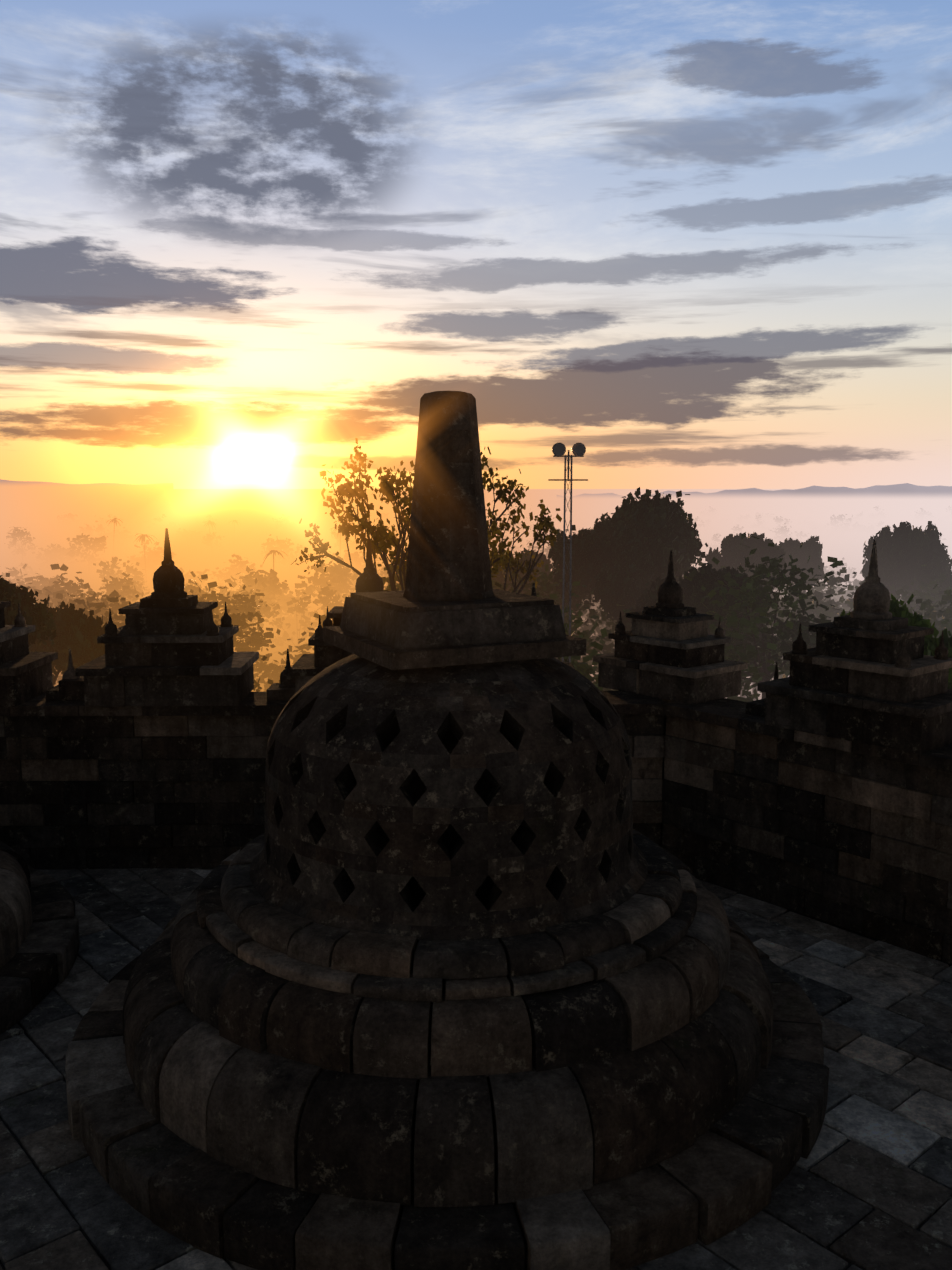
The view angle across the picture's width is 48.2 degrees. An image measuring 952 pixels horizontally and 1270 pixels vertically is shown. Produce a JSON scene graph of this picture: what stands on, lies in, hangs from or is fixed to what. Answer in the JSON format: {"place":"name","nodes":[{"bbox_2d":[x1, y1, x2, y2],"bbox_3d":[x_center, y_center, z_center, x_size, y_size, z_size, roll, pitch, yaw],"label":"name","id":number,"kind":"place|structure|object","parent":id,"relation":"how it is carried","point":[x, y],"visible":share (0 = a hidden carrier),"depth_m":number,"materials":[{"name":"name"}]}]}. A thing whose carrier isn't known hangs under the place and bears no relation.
{"place":"outdoors","nodes":[
{"label":"outdoors","id":0,"kind":"place"},
{"bbox_2d":[0,479,173,492],"bbox_3d":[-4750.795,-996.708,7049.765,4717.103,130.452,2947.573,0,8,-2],"label":"ridge","id":1,"kind":"structure","parent":0,"point":[7,486],"depth_m":8365.54,"materials":[{"name":"orange"}]},
{"bbox_2d":[0,868,951,1269],"bbox_3d":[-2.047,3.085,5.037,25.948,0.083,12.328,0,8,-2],"label":"terrace paving","id":2,"kind":"structure","parent":0,"point":[866,1198],"depth_m":6.31,"materials":[{"name":"stone"}]},
{"bbox_2d":[0,841,79,1033],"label":"stupa","id":3,"kind":"object","parent":2,"relation":"on","point":[39,937],"visible":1,"depth_m":8.16,"materials":[{"name":"stone"}]},
{"bbox_2d":[65,391,828,1269],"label":"stupa","id":4,"kind":"object","parent":2,"relation":"on","point":[605,1051],"visible":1,"depth_m":5.90,"materials":[{"name":"stone"}]},
{"bbox_2d":[0,528,951,963],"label":"terrace wall","id":5,"kind":"structure","parent":2,"relation":"on","point":[816,784],"depth_m":10.18,"materials":[{"name":"stone"}]},
{"bbox_2d":[0,489,951,699],"bbox_3d":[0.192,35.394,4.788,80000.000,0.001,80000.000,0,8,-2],"label":"valley ground","id":6,"kind":"structure","parent":0,"point":[253,512],"depth_m":1264.84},
{"bbox_2d":[8,518,370,631],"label":"palm grove","id":7,"kind":"object","parent":6,"relation":"on","point":[141,536],"visible":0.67,"depth_m":350.34,"materials":[{"name":"plant"}]},
{"bbox_2d":[377,532,951,701],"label":"canopy","id":8,"kind":"object","parent":6,"relation":"on","point":[786,613],"visible":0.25,"depth_m":64.64,"materials":[{"name":"green plant"}]},
{"bbox_2d":[292,438,561,592],"bbox_3d":[-1.881,4.664,56.958,13.249,30.016,14.370,-4,9,-27],"label":"sparse tree","id":9,"kind":"object","parent":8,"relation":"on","point":[382,540],"visible":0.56,"depth_m":54.91,"materials":[{"name":"green plant"}]},
{"bbox_2d":[0,0,951,488],"label":"sky","id":10,"kind":"structure","parent":0,"point":[688,244],"materials":[{"name":"blue"}]},
{"bbox_2d":[1,506,951,691],"bbox_3d":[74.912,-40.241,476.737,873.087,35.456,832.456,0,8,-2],"label":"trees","id":11,"kind":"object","parent":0,"point":[258,598],"depth_m":243.88,"materials":[{"name":"green plant"}]},
{"bbox_2d":[0,575,56,647],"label":"tree","id":12,"kind":"object","parent":11,"relation":"on","point":[36,614],"visible":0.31,"depth_m":59.31,"materials":[{"name":"green plant"}]},
{"bbox_2d":[29,595,106,686],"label":"tree","id":13,"kind":"object","parent":11,"relation":"on","point":[78,632],"visible":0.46,"depth_m":69.54,"materials":[{"name":"green plant"}]},
{"bbox_2d":[491,548,572,623],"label":"tree","id":14,"kind":"object","parent":11,"relation":"on","point":[500,577],"visible":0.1,"depth_m":93.91,"materials":[{"name":"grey plant"}]},
{"bbox_2d":[547,487,707,620],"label":"dense tree","id":15,"kind":"object","parent":11,"relation":"on","point":[645,533],"visible":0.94,"depth_m":76.53,"materials":[{"name":"green plant"}]},
{"bbox_2d":[615,563,769,655],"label":"tree","id":16,"kind":"object","parent":11,"relation":"on","point":[707,576],"visible":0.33,"depth_m":66.38,"materials":[{"name":"green plant"}]},
{"bbox_2d":[705,532,785,697],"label":"dense tree","id":17,"kind":"object","parent":11,"relation":"on","point":[734,550],"visible":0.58,"depth_m":100.43,"materials":[{"name":"green plant"}]},
{"bbox_2d":[777,535,823,598],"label":"dense tree","id":18,"kind":"object","parent":11,"relation":"on","point":[811,547],"visible":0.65,"depth_m":111.53,"materials":[{"name":"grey plant"}]},
{"bbox_2d":[861,521,951,620],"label":"dense tree","id":19,"kind":"object","parent":11,"relation":"on","point":[905,551],"visible":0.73,"depth_m":101.05,"materials":[{"name":"green plant"}]},
{"bbox_2d":[548,443,587,661],"bbox_3d":[3.921,7.529,47.227,1.700,31.625,0.496,0,8,-2],"label":"floodlight mast","id":20,"kind":"object","parent":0,"point":[559,449],"visible":0.42,"depth_m":45.33,"materials":[{"name":"grey metal"}]},
{"bbox_2d":[557,483,951,501],"bbox_3d":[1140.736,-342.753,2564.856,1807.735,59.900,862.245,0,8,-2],"label":"ridge","id":21,"kind":"structure","parent":0,"point":[905,492],"depth_m":2832.70,"materials":[{"name":"grey"}]},
{"bbox_2d":[840,593,951,689],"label":"bright tree","id":22,"kind":"object","parent":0,"point":[931,644],"visible":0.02,"depth_m":41.59,"materials":[{"name":"green plant"}]}
]}

